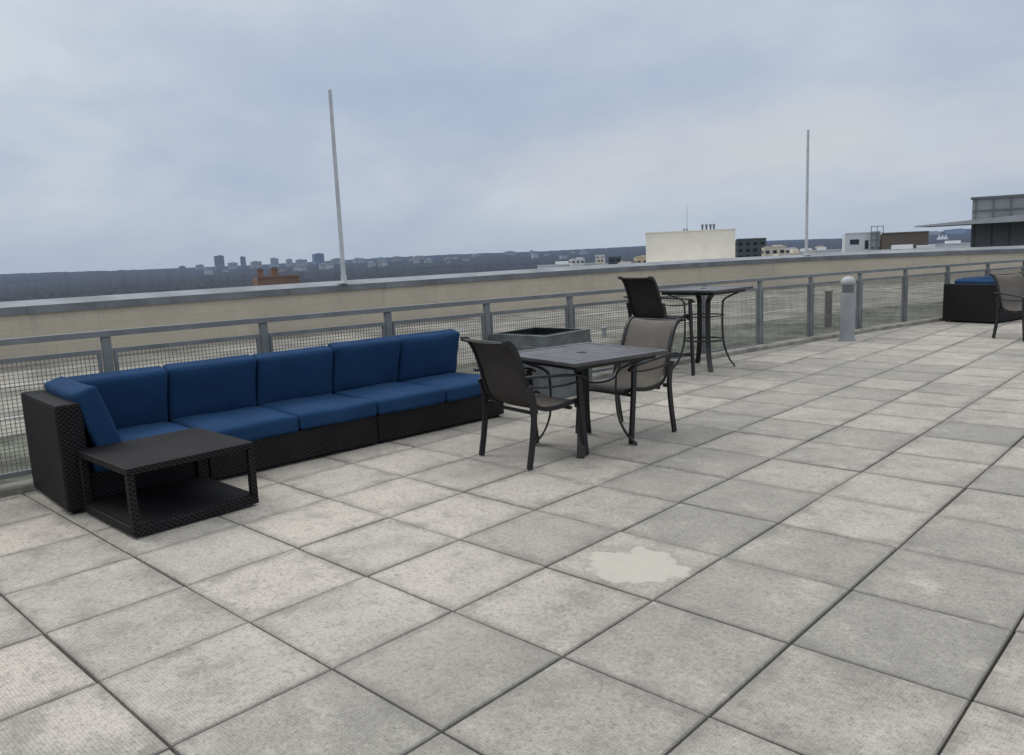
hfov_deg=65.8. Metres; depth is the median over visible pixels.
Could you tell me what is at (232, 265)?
city building
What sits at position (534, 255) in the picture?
city building
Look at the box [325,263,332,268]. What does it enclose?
city building
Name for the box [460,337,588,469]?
patio chair
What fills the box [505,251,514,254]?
city building
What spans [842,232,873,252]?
neighbour building
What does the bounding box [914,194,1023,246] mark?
rooftop penthouse
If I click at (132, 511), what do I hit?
side table
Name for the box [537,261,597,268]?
neighbour building
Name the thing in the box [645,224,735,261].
neighbour building
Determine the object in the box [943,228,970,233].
city building
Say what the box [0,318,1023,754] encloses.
terrace pavement
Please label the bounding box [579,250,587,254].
city building
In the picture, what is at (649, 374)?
patio chair
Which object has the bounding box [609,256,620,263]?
building
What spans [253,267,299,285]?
brick building
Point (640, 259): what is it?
neighbour building
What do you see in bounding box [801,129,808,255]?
flag pole
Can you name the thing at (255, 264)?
city building
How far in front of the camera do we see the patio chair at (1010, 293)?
11.35 m
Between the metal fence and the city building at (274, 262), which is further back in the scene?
the city building at (274, 262)
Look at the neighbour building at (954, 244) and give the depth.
203.94 m
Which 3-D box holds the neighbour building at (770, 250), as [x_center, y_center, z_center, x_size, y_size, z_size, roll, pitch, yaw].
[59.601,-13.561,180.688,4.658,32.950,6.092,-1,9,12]
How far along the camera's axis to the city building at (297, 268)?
2603.71 m
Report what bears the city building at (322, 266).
on the terrain ground at (308, 270)
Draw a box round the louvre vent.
[824,291,832,326]
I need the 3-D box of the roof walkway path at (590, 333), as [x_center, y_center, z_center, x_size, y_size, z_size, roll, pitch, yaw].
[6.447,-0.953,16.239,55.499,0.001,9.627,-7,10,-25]
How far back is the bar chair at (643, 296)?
9.03 m
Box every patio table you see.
[518,342,667,457]
[659,286,752,371]
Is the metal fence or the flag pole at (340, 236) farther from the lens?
the flag pole at (340, 236)
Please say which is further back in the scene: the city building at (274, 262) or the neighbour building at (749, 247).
the city building at (274, 262)
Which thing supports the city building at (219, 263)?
on the terrain ground at (308, 270)
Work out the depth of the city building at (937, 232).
4835.68 m
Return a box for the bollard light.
[838,276,855,340]
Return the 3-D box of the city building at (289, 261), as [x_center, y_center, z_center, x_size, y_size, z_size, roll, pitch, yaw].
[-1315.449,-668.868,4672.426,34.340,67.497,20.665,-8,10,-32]
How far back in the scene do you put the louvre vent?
16.91 m
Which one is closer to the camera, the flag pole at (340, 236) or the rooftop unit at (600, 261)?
the flag pole at (340, 236)
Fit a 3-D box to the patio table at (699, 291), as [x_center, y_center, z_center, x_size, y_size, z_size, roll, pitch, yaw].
[2.361,-0.612,9.746,0.860,0.986,0.860,-11,12,-43]
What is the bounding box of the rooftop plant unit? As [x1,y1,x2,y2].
[870,225,883,249]
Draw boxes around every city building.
[195,264,203,269]
[204,269,212,274]
[214,255,224,269]
[228,262,237,268]
[240,256,245,267]
[250,261,261,267]
[270,258,278,266]
[286,258,292,265]
[293,265,301,270]
[295,259,307,265]
[312,253,324,264]
[319,263,325,269]
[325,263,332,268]
[331,258,339,263]
[353,258,363,262]
[367,261,375,266]
[377,257,385,261]
[412,256,423,258]
[424,258,432,262]
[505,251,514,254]
[531,253,537,257]
[559,255,566,258]
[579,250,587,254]
[929,231,942,234]
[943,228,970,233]
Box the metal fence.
[0,259,1023,479]
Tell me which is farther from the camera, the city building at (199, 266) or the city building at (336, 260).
the city building at (199, 266)
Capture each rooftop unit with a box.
[569,257,584,266]
[595,255,604,264]
[597,258,603,264]
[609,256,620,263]
[916,245,935,247]
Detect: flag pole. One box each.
[328,89,351,282]
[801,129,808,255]
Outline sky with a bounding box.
[0,0,1023,273]
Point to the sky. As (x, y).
(135, 134)
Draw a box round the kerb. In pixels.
[0,316,943,497]
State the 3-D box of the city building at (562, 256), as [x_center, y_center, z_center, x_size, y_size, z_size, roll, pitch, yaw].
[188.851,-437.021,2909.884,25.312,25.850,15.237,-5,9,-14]
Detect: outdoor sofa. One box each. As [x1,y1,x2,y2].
[21,329,503,513]
[942,272,1023,323]
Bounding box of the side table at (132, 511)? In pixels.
[77,427,258,536]
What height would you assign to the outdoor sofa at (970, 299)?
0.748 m
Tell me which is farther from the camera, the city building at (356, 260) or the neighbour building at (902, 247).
the city building at (356, 260)
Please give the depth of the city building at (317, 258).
4502.70 m
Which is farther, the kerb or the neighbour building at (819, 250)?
the neighbour building at (819, 250)
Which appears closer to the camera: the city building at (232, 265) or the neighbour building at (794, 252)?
the neighbour building at (794, 252)
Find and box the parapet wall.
[0,245,1023,367]
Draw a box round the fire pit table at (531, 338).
[489,327,592,397]
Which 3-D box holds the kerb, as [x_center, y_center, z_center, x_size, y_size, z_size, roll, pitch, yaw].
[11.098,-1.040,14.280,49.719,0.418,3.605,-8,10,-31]
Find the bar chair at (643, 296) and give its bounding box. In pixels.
[618,276,694,375]
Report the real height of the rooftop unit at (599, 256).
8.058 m
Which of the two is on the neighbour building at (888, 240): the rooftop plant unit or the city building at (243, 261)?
the rooftop plant unit
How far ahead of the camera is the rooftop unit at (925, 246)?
136.44 m
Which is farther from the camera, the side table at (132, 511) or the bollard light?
the bollard light
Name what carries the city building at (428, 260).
on the terrain ground at (308, 270)
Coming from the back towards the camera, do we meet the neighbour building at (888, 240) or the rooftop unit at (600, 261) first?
the rooftop unit at (600, 261)
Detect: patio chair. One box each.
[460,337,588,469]
[575,316,682,443]
[990,272,1023,341]
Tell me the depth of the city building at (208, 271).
2967.17 m
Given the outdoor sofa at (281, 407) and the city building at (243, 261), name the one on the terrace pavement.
the outdoor sofa at (281, 407)
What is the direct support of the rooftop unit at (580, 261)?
on the neighbour building at (562, 264)
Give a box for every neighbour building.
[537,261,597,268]
[634,255,645,262]
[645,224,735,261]
[735,238,765,257]
[761,245,785,255]
[772,249,803,255]
[810,247,841,253]
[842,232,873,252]
[845,244,939,251]
[878,231,928,249]
[928,240,970,248]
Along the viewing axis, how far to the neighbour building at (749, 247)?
185.42 m
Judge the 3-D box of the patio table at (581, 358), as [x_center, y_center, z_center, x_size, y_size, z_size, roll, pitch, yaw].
[0.551,0.161,6.112,0.920,0.737,0.920,-9,11,-35]
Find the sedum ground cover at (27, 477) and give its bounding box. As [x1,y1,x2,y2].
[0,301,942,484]
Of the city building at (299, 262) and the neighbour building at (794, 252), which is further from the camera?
the city building at (299, 262)
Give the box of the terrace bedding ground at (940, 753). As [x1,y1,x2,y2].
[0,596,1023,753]
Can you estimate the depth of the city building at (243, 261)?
4494.53 m
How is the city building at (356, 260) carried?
on the terrain ground at (308, 270)
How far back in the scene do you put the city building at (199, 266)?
4600.94 m
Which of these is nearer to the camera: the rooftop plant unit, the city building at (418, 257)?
the rooftop plant unit
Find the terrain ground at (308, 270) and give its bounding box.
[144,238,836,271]
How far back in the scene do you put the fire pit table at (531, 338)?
8.13 m
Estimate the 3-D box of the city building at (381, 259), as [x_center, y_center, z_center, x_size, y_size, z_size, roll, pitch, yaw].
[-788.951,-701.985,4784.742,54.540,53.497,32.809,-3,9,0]

